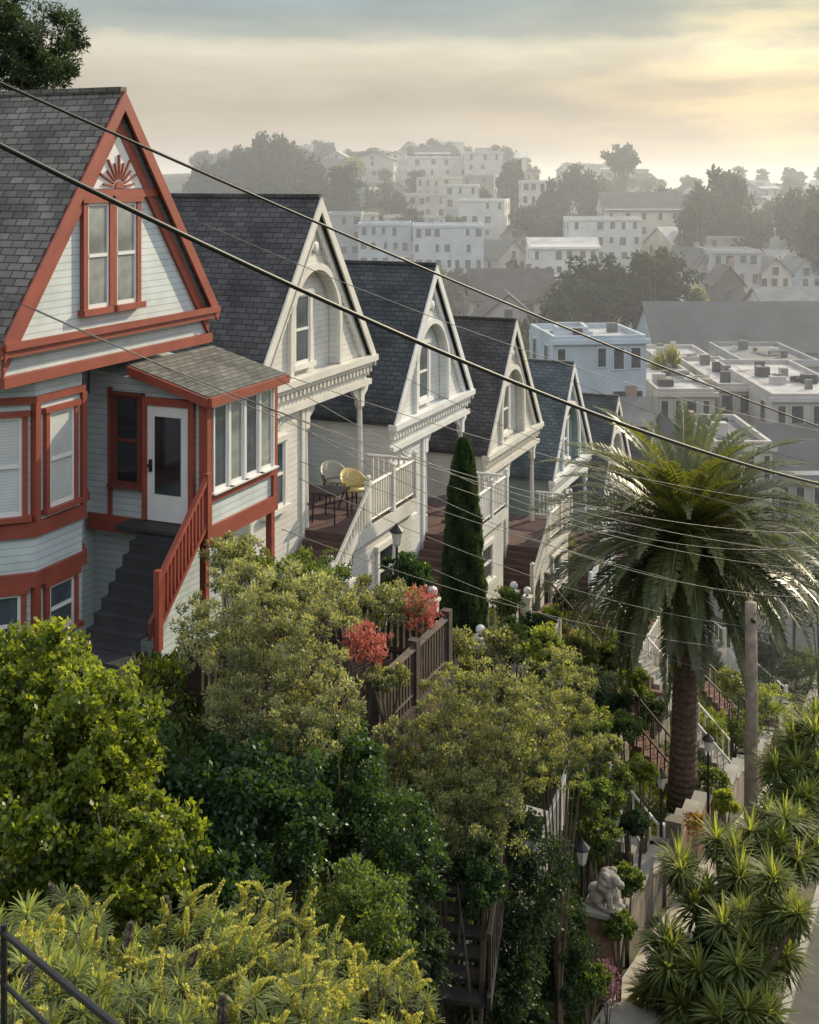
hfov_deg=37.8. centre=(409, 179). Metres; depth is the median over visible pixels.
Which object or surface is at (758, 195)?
house
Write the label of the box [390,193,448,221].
house
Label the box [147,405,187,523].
door
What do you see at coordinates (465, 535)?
cypress tree
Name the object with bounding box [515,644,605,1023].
pittosporum shrub
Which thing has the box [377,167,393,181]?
tree
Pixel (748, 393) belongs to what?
window
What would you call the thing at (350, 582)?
lamp post
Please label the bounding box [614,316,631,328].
house
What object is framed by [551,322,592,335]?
building
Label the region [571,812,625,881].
garden shrub
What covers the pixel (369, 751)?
ivy shrub
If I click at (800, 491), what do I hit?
window
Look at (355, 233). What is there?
window
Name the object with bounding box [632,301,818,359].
building
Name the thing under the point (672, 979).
cordyline tree
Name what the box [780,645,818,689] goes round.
garden shrub
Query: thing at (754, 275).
window
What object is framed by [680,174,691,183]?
tree
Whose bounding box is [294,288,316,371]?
window
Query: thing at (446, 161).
window
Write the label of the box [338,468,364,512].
chair
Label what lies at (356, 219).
window
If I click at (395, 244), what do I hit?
window
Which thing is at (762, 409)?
window
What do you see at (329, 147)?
tree
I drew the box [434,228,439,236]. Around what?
window
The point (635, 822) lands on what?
garden shrub
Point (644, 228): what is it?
window
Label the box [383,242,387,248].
window
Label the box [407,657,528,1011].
wooden stairs
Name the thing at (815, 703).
cordyline tree
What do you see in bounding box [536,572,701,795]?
garden stairs
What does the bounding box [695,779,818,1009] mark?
verge
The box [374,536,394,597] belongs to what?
window
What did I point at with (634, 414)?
house
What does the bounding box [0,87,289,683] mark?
house
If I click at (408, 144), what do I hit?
house
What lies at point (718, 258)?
window
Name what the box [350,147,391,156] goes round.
tree
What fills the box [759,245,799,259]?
house
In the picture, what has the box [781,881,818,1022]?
kerb
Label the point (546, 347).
window
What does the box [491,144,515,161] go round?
tree
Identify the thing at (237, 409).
window
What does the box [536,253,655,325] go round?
tree
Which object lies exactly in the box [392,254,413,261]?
house
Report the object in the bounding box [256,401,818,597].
cable
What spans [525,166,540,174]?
tree
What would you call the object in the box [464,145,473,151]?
tree
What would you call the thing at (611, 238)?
window
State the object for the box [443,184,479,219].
house
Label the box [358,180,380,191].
house
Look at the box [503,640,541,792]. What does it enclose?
garden shrub
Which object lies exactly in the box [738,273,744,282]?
window
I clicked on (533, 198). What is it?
window
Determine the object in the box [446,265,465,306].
tree
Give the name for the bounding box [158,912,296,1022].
echium shrub
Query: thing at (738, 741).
garden shrub
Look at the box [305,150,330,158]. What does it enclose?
tree
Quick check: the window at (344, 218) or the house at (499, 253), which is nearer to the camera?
the window at (344, 218)
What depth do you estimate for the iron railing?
3.73 m
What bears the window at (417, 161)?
in the building at (435, 166)
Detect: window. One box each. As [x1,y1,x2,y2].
[0,410,31,524]
[0,588,29,657]
[41,399,83,515]
[41,567,83,632]
[78,196,119,316]
[106,391,144,490]
[113,195,145,311]
[212,402,234,495]
[229,397,246,487]
[244,392,264,480]
[260,388,278,473]
[261,433,291,520]
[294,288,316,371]
[340,246,346,253]
[342,216,346,224]
[352,246,357,253]
[353,216,360,224]
[353,231,357,240]
[360,243,366,249]
[362,227,366,235]
[370,242,375,250]
[371,227,375,234]
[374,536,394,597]
[381,227,385,233]
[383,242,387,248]
[392,227,396,236]
[393,242,397,249]
[397,460,416,519]
[402,242,407,251]
[414,244,418,251]
[415,159,419,165]
[416,228,421,237]
[419,337,432,405]
[425,228,431,235]
[431,159,435,164]
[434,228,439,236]
[434,259,441,266]
[435,244,439,252]
[444,159,448,164]
[444,244,450,251]
[447,259,451,267]
[455,259,459,267]
[465,228,469,235]
[465,259,470,268]
[466,244,470,252]
[472,216,477,221]
[475,228,481,236]
[476,259,480,267]
[482,536,496,586]
[484,216,490,223]
[485,202,489,208]
[498,202,501,209]
[503,308,513,317]
[504,382,512,437]
[523,183,528,190]
[523,196,527,202]
[525,303,533,312]
[531,183,535,189]
[531,196,535,203]
[533,336,536,358]
[535,250,539,259]
[540,183,544,189]
[544,343,548,358]
[551,547,563,593]
[555,250,562,259]
[556,266,561,272]
[556,347,566,360]
[565,414,570,461]
[566,250,572,258]
[574,222,578,229]
[579,250,585,258]
[590,250,595,258]
[596,347,606,367]
[597,222,603,229]
[598,236,602,245]
[599,251,603,258]
[603,557,612,597]
[609,236,613,243]
[610,222,615,228]
[611,390,625,396]
[612,346,624,369]
[619,236,626,245]
[621,222,625,229]
[621,251,627,258]
[630,346,641,368]
[632,222,637,228]
[634,236,638,244]
[637,389,643,396]
[641,212,646,219]
[642,226,646,233]
[649,393,652,408]
[658,212,662,220]
[660,399,668,417]
[672,212,677,218]
[674,399,682,420]
[685,399,697,412]
[699,272,704,281]
[702,399,710,413]
[708,286,710,298]
[715,255,721,264]
[720,394,733,413]
[723,288,733,300]
[725,255,733,264]
[725,276,733,285]
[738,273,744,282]
[739,255,746,263]
[739,394,747,413]
[743,454,755,481]
[747,390,749,412]
[750,255,756,264]
[752,273,757,283]
[760,398,765,422]
[761,278,767,285]
[762,454,770,481]
[771,278,777,285]
[772,266,779,275]
[777,404,786,422]
[777,486,789,511]
[782,278,787,285]
[790,404,804,422]
[794,485,805,506]
[802,267,809,275]
[802,278,808,285]
[812,404,818,422]
[813,485,818,514]
[814,278,818,285]
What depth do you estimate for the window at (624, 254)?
231.89 m
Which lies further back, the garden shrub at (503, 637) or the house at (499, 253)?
the house at (499, 253)
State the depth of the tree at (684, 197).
294.58 m
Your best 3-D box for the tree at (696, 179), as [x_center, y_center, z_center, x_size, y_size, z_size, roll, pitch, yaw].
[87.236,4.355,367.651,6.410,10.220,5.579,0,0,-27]
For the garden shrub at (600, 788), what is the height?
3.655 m
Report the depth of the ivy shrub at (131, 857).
12.51 m
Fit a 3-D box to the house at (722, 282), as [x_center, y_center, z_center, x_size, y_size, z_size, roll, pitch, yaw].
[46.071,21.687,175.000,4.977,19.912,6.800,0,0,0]
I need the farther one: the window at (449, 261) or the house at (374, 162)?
the house at (374, 162)
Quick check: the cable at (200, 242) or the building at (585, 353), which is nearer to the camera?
the cable at (200, 242)
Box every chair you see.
[319,460,349,503]
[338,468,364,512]
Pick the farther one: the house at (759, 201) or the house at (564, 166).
the house at (564, 166)
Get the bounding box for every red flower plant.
[338,619,393,741]
[402,582,445,637]
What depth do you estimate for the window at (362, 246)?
227.90 m
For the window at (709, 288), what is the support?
in the house at (722, 282)
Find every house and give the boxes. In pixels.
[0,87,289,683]
[170,193,417,632]
[295,144,316,152]
[306,156,342,171]
[307,260,508,607]
[322,151,348,158]
[352,187,366,210]
[355,151,398,181]
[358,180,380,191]
[364,211,379,220]
[378,179,409,192]
[383,213,439,253]
[386,149,409,176]
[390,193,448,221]
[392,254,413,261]
[398,141,418,153]
[416,175,463,192]
[426,315,572,613]
[438,141,464,156]
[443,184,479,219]
[459,174,498,197]
[463,305,467,315]
[465,263,556,315]
[471,287,538,333]
[475,147,495,150]
[484,239,524,267]
[499,221,528,250]
[509,358,619,619]
[513,150,527,172]
[513,171,539,179]
[554,272,563,289]
[555,162,567,177]
[561,163,590,178]
[567,201,577,215]
[569,392,641,611]
[590,162,611,174]
[592,169,608,176]
[594,189,684,250]
[601,170,626,191]
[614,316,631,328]
[618,425,667,609]
[619,385,657,434]
[628,169,648,191]
[631,171,658,189]
[642,226,682,255]
[655,410,706,590]
[667,242,708,300]
[676,181,694,194]
[698,247,762,295]
[701,259,747,300]
[703,235,744,246]
[742,286,818,300]
[746,180,782,196]
[749,196,768,226]
[755,193,764,197]
[757,254,794,285]
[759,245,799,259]
[760,196,783,220]
[767,227,788,249]
[781,254,818,285]
[803,180,818,193]
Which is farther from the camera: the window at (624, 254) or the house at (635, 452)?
the window at (624, 254)
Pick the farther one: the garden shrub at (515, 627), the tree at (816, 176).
the tree at (816, 176)
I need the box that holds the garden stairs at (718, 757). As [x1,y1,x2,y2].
[593,580,734,770]
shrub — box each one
[0,615,106,927]
[0,748,130,923]
[0,880,115,973]
[0,888,69,987]
[0,919,89,1017]
[0,934,159,1023]
[0,973,83,1023]
[1,656,176,965]
[13,689,191,970]
[23,905,159,1023]
[64,948,204,1023]
[73,781,213,1020]
[103,942,234,1023]
[135,879,250,1023]
[140,797,274,965]
[154,711,342,981]
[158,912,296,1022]
[168,556,365,912]
[169,982,268,1023]
[196,651,366,953]
[198,530,269,787]
[211,960,350,1023]
[214,879,328,1014]
[228,545,352,822]
[242,933,367,1023]
[283,908,387,1023]
[290,852,419,1023]
[295,708,392,904]
[301,959,402,1023]
[314,572,426,794]
[319,783,453,1014]
[348,948,445,1023]
[361,661,412,751]
[369,901,454,1017]
[370,714,436,862]
[379,550,436,628]
[390,756,529,1023]
[407,655,572,924]
[427,639,495,762]
[442,831,508,1023]
[451,933,550,1023]
[452,624,487,843]
[474,623,524,751]
[474,804,578,1022]
[489,585,526,622]
[496,616,528,721]
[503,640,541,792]
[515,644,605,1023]
[516,611,553,709]
[521,663,570,745]
[523,621,565,827]
[528,888,603,1023]
[532,748,589,866]
[537,603,567,631]
[553,582,579,617]
[555,692,584,738]
[558,637,602,710]
[562,626,584,653]
[566,716,613,862]
[568,534,580,561]
[569,770,612,898]
[569,960,613,1023]
[570,680,610,817]
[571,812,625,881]
[575,662,619,758]
[577,704,614,870]
[586,731,624,867]
[587,646,618,696]
[587,761,637,866]
[589,605,617,630]
[595,625,631,689]
[596,907,638,1001]
[604,689,635,757]
[609,708,646,811]
[611,757,636,863]
[613,665,650,733]
[616,859,646,967]
[617,806,651,869]
[627,751,660,853]
[633,692,666,738]
[679,928,721,1000]
[697,764,732,827]
[698,707,728,743]
[710,787,741,833]
[713,635,723,646]
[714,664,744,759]
[716,706,767,755]
[724,731,744,749]
[729,625,782,666]
[732,498,760,618]
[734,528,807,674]
[743,662,780,707]
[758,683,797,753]
[771,659,816,702]
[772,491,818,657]
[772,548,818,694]
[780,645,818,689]
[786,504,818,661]
[793,831,813,938]
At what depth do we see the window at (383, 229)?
227.90 m
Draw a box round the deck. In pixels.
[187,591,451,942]
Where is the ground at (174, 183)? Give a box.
[0,173,815,1023]
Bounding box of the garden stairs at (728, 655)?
[670,607,787,710]
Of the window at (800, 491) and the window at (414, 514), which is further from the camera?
the window at (800, 491)
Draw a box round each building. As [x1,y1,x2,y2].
[328,211,363,259]
[357,221,412,260]
[399,156,463,192]
[412,222,484,276]
[413,144,451,156]
[458,198,509,239]
[463,151,503,196]
[519,180,545,209]
[523,237,600,273]
[530,322,650,396]
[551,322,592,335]
[563,216,642,272]
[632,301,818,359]
[646,341,711,362]
[646,363,718,427]
[677,354,767,422]
[691,413,777,644]
[708,340,818,372]
[714,359,818,423]
[749,423,818,656]
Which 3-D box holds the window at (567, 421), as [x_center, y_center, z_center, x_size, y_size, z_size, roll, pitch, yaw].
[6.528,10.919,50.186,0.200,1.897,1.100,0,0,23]
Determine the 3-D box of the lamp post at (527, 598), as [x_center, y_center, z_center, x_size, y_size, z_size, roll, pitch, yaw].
[3.844,14.239,39.000,0.320,1.865,0.320,0,0,23]
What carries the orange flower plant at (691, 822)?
on the ground at (174, 183)
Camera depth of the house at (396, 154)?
391.90 m
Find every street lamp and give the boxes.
[389,523,403,615]
[574,838,589,930]
[657,768,667,837]
[702,732,713,848]
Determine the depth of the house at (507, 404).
42.56 m
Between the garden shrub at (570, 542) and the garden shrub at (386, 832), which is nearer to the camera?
the garden shrub at (386, 832)
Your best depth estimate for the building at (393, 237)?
228.00 m
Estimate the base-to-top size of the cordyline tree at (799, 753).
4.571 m
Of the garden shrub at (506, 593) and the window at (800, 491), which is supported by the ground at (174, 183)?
the garden shrub at (506, 593)
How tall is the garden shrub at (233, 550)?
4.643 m
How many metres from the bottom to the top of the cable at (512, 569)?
5.388 m
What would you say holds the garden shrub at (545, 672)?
on the ground at (174, 183)
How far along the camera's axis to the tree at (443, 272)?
189.61 m
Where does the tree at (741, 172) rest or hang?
on the ground at (174, 183)
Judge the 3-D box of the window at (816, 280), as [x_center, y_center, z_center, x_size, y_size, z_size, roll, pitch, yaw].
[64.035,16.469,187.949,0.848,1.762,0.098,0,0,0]
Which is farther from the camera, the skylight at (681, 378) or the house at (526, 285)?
the house at (526, 285)
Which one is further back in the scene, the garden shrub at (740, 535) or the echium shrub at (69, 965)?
the garden shrub at (740, 535)
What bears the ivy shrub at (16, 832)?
on the ground at (174, 183)
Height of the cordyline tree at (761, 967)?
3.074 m
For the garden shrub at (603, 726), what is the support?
on the ground at (174, 183)
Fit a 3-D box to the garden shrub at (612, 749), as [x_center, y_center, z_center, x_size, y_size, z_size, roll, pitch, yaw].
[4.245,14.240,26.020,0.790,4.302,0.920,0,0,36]
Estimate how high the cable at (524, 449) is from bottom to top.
6.752 m
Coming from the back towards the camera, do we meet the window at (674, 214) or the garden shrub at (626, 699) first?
the window at (674, 214)
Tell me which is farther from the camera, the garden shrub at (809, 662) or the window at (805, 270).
the window at (805, 270)
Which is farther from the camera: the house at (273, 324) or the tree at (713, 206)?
the tree at (713, 206)
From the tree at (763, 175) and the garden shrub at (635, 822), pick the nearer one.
the garden shrub at (635, 822)
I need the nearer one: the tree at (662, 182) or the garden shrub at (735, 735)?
the garden shrub at (735, 735)
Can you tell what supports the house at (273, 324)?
on the ground at (174, 183)
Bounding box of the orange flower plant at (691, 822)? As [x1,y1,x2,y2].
[683,810,704,863]
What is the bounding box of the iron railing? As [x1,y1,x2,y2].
[0,922,120,1023]
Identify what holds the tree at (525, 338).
on the ground at (174, 183)
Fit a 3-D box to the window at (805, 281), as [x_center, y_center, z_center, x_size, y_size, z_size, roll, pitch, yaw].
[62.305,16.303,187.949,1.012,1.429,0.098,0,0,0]
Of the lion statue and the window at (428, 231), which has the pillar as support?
the lion statue
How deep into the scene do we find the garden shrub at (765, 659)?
65.53 m
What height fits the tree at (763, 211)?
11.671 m
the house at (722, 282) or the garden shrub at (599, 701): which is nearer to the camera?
the garden shrub at (599, 701)
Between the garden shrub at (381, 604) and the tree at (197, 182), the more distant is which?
the tree at (197, 182)
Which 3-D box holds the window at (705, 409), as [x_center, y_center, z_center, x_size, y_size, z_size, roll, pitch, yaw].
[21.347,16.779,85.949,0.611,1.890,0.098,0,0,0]
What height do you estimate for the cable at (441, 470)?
8.259 m
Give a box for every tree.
[0,0,90,90]
[182,155,223,192]
[188,150,216,164]
[193,150,213,161]
[207,156,242,192]
[214,148,231,161]
[217,144,261,192]
[236,163,284,193]
[240,130,297,182]
[269,134,307,186]
[272,169,321,193]
[290,151,328,207]
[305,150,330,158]
[310,140,326,153]
[316,141,336,153]
[321,161,363,211]
[324,197,332,211]
[331,156,367,177]
[343,148,355,154]
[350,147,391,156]
[354,204,367,210]
[361,182,378,205]
[365,207,391,220]
[371,188,416,213]
[374,180,394,202]
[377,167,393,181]
[392,206,424,237]
[402,145,414,155]
[405,169,427,192]
[418,143,432,146]
[426,138,439,146]
[439,263,448,289]
[439,436,488,669]
[440,214,464,221]
[442,141,461,156]
[445,275,465,302]
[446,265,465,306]
[446,294,461,314]
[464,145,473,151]
[479,189,492,197]
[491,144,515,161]
[495,158,524,220]
[499,189,507,197]
[505,257,520,267]
[506,203,554,239]
[506,313,546,354]
[517,400,818,813]
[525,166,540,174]
[527,158,531,167]
[535,193,563,231]
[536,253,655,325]
[537,176,572,231]
[538,292,573,323]
[545,205,576,236]
[556,162,606,214]
[571,210,585,215]
[584,202,596,215]
[600,142,641,191]
[612,173,636,191]
[612,246,703,325]
[623,809,764,1023]
[635,176,659,189]
[636,189,652,191]
[651,347,667,369]
[656,184,684,201]
[658,179,666,187]
[665,340,683,367]
[673,200,706,246]
[677,184,728,235]
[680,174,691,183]
[680,191,689,201]
[684,177,702,187]
[684,843,818,1023]
[685,163,757,229]
[692,284,708,300]
[708,198,775,252]
[720,789,818,900]
[731,166,747,178]
[746,703,818,888]
[748,207,765,222]
[755,168,769,181]
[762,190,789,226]
[766,692,818,780]
[772,183,818,252]
[777,237,795,249]
[780,166,798,180]
[781,176,800,193]
[791,171,807,180]
[791,203,818,284]
[796,179,807,195]
[812,172,818,179]
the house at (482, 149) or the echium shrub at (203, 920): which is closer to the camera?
the echium shrub at (203, 920)
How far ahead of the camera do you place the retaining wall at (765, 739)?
48.56 m
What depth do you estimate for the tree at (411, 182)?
321.74 m
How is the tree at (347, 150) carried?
on the ground at (174, 183)
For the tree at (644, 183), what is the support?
on the ground at (174, 183)
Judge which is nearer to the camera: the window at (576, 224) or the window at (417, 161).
the window at (576, 224)
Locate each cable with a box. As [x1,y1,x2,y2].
[0,81,818,426]
[0,142,818,484]
[0,294,818,533]
[35,309,816,552]
[153,362,814,569]
[179,213,817,430]
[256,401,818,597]
[273,375,818,549]
[282,529,745,649]
[286,375,809,504]
[299,461,817,610]
[299,478,746,626]
[401,375,818,520]
[433,569,809,697]
[478,337,817,464]
[530,427,817,511]
[756,613,818,635]
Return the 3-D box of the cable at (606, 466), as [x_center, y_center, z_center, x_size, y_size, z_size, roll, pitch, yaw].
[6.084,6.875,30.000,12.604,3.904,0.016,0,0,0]
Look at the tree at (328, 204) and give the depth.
277.14 m
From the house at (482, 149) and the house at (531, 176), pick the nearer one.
the house at (531, 176)
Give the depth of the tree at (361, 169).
349.02 m
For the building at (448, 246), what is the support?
on the ground at (174, 183)
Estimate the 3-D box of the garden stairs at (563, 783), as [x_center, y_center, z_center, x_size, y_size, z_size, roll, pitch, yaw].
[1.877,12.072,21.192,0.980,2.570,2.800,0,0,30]
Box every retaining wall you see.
[618,836,669,961]
[664,780,717,869]
[718,749,743,826]
[758,726,774,785]
[769,701,792,739]
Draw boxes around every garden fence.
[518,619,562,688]
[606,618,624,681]
[609,733,628,776]
[637,616,660,668]
[653,693,669,748]
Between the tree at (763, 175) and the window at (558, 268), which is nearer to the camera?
the window at (558, 268)
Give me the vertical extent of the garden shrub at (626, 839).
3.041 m
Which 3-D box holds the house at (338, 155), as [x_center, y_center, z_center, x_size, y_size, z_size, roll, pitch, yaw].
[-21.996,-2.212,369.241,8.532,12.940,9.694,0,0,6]
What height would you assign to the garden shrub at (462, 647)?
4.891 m
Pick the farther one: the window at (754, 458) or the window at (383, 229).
the window at (383, 229)
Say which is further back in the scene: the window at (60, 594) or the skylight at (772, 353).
the skylight at (772, 353)
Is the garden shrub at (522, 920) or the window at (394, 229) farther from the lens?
the window at (394, 229)
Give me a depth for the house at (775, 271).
186.00 m
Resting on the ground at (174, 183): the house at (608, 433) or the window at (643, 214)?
the house at (608, 433)
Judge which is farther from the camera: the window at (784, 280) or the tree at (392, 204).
the tree at (392, 204)
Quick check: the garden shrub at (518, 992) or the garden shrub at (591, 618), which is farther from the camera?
the garden shrub at (591, 618)
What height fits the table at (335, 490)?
0.751 m
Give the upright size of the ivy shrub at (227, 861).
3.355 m
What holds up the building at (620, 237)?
on the ground at (174, 183)
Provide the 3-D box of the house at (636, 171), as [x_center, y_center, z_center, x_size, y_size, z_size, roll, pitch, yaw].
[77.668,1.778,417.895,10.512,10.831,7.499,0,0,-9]
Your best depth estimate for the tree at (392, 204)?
278.43 m
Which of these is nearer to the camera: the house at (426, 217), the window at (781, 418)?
the window at (781, 418)
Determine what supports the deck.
on the ground at (174, 183)
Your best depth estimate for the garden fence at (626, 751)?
35.67 m
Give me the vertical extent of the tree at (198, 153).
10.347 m
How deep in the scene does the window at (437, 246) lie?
225.91 m
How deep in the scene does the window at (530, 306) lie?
171.90 m
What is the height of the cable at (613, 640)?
6.822 m
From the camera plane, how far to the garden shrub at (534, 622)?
31.94 m
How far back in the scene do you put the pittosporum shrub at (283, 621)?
16.30 m
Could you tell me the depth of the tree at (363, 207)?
282.51 m
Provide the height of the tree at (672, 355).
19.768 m
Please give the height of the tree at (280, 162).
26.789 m
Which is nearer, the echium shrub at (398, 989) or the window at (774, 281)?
the echium shrub at (398, 989)
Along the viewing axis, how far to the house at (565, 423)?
49.20 m
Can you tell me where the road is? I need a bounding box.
[787,910,818,1023]
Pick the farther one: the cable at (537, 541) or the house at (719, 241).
the house at (719, 241)
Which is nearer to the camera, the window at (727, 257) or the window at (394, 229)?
the window at (727, 257)
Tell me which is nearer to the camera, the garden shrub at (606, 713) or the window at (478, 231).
the garden shrub at (606, 713)
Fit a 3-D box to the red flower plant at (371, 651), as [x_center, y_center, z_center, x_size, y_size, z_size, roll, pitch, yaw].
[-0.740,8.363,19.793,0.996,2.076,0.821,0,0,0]
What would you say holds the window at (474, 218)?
in the building at (490, 214)
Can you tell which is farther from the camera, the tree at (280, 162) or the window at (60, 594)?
the tree at (280, 162)
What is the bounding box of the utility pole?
[744,600,757,843]
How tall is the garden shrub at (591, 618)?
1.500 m
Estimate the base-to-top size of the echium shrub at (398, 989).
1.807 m
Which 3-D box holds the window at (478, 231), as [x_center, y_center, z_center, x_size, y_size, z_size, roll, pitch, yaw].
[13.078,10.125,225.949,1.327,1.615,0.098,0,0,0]
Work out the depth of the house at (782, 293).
163.03 m
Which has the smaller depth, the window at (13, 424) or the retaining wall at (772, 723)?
the window at (13, 424)
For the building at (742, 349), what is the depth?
112.91 m
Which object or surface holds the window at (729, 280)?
in the house at (722, 282)
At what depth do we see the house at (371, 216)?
253.79 m
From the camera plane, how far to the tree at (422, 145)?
413.52 m
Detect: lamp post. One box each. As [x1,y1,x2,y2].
[338,564,355,637]
[427,586,440,621]
[472,624,485,655]
[510,581,519,621]
[521,587,532,641]
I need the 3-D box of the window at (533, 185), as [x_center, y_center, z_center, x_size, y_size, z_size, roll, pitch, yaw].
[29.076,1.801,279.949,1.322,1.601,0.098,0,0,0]
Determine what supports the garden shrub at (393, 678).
on the ground at (174, 183)
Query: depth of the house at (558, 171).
438.07 m
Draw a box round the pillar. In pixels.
[582,894,622,1011]
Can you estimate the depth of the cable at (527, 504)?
25.09 m
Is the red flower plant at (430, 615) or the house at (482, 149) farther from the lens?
the house at (482, 149)
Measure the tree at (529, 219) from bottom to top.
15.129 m
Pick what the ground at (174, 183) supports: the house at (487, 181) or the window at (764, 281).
the house at (487, 181)
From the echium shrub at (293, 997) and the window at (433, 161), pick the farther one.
the window at (433, 161)
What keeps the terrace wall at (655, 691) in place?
on the ground at (174, 183)
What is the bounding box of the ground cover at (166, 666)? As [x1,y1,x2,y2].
[0,606,770,1023]
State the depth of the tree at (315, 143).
415.24 m
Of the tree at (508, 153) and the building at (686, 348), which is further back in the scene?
the tree at (508, 153)
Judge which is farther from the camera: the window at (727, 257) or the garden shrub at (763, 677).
the window at (727, 257)
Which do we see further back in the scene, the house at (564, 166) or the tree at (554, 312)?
the house at (564, 166)
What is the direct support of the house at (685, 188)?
on the ground at (174, 183)
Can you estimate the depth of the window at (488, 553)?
37.13 m
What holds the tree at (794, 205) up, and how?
on the ground at (174, 183)
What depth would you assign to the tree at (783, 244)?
247.74 m
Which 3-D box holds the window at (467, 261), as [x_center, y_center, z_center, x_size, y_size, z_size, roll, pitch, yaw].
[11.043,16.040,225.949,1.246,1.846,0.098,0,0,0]
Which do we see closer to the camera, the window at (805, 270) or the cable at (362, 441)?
the cable at (362, 441)
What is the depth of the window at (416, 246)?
225.91 m
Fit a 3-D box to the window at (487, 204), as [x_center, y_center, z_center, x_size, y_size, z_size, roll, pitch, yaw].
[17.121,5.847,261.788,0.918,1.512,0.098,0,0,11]
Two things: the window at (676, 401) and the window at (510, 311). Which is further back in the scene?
the window at (510, 311)
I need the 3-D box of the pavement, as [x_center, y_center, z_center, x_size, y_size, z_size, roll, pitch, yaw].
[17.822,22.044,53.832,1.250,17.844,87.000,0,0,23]
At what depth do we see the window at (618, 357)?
80.08 m
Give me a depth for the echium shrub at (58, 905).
10.93 m
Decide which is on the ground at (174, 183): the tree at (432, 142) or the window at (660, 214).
the tree at (432, 142)
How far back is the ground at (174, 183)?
32.15 m
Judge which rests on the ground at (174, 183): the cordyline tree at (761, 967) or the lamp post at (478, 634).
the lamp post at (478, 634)
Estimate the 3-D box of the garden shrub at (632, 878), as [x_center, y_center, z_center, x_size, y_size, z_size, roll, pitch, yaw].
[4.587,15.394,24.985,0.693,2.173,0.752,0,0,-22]
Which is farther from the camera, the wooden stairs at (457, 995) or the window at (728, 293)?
the window at (728, 293)
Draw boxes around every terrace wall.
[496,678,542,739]
[589,620,663,698]
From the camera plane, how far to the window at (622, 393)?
80.10 m
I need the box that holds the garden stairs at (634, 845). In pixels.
[458,587,664,864]
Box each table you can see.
[310,484,349,524]
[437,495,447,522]
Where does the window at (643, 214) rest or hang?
in the house at (654, 209)
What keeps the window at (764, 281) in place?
in the house at (775, 271)
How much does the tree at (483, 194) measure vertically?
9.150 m
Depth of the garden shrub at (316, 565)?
20.41 m
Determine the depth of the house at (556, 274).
215.32 m
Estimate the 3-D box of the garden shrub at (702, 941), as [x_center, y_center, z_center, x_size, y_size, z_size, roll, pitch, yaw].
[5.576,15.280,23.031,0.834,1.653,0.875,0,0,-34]
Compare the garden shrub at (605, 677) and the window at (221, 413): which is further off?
the garden shrub at (605, 677)
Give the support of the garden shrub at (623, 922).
on the ground at (174, 183)
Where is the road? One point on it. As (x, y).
(806, 1002)
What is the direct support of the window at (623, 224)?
in the building at (620, 237)
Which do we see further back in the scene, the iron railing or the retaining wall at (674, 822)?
the retaining wall at (674, 822)
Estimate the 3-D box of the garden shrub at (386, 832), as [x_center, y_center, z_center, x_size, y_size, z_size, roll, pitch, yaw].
[-0.321,10.132,15.953,1.826,4.041,1.772,0,0,0]
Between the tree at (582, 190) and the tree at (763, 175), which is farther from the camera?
the tree at (763, 175)
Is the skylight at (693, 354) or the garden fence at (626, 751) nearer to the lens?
the garden fence at (626, 751)
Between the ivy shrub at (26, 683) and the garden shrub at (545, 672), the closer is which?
the ivy shrub at (26, 683)
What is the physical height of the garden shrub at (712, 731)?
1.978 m
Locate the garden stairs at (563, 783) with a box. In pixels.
[459,760,570,974]
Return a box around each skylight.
[666,375,688,381]
[679,353,696,355]
[688,375,709,381]
[697,353,722,357]
[738,369,754,371]
[754,350,779,355]
[785,375,799,381]
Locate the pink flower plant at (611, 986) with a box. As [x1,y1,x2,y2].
[595,958,622,1023]
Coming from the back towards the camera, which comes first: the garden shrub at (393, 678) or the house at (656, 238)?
the house at (656, 238)
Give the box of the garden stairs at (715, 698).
[647,607,768,732]
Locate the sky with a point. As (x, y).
(692, 85)
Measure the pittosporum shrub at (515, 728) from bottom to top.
6.716 m
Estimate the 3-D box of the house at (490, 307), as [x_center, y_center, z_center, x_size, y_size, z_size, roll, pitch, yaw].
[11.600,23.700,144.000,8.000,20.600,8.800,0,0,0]
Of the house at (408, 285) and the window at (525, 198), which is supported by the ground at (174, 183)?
the house at (408, 285)
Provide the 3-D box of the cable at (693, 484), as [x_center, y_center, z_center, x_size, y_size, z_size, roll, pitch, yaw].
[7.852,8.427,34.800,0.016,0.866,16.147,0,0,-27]
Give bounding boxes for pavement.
[593,673,818,1023]
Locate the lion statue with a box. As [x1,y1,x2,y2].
[585,866,625,916]
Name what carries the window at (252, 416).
in the house at (131, 484)
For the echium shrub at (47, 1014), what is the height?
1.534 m
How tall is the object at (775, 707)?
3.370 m
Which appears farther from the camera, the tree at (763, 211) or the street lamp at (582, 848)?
the tree at (763, 211)
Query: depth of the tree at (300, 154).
301.24 m
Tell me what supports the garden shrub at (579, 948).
on the ground at (174, 183)
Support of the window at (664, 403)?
in the building at (668, 405)
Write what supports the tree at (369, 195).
on the ground at (174, 183)
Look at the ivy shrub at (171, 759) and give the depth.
14.81 m
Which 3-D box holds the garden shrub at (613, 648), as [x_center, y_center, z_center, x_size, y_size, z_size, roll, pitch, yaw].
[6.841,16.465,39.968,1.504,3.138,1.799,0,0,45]
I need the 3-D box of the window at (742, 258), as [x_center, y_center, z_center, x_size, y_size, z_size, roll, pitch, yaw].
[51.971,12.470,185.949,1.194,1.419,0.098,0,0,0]
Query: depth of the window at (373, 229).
227.90 m
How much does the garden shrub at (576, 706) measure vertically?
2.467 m
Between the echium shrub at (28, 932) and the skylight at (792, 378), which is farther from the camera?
the skylight at (792, 378)
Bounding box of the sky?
[0,0,818,188]

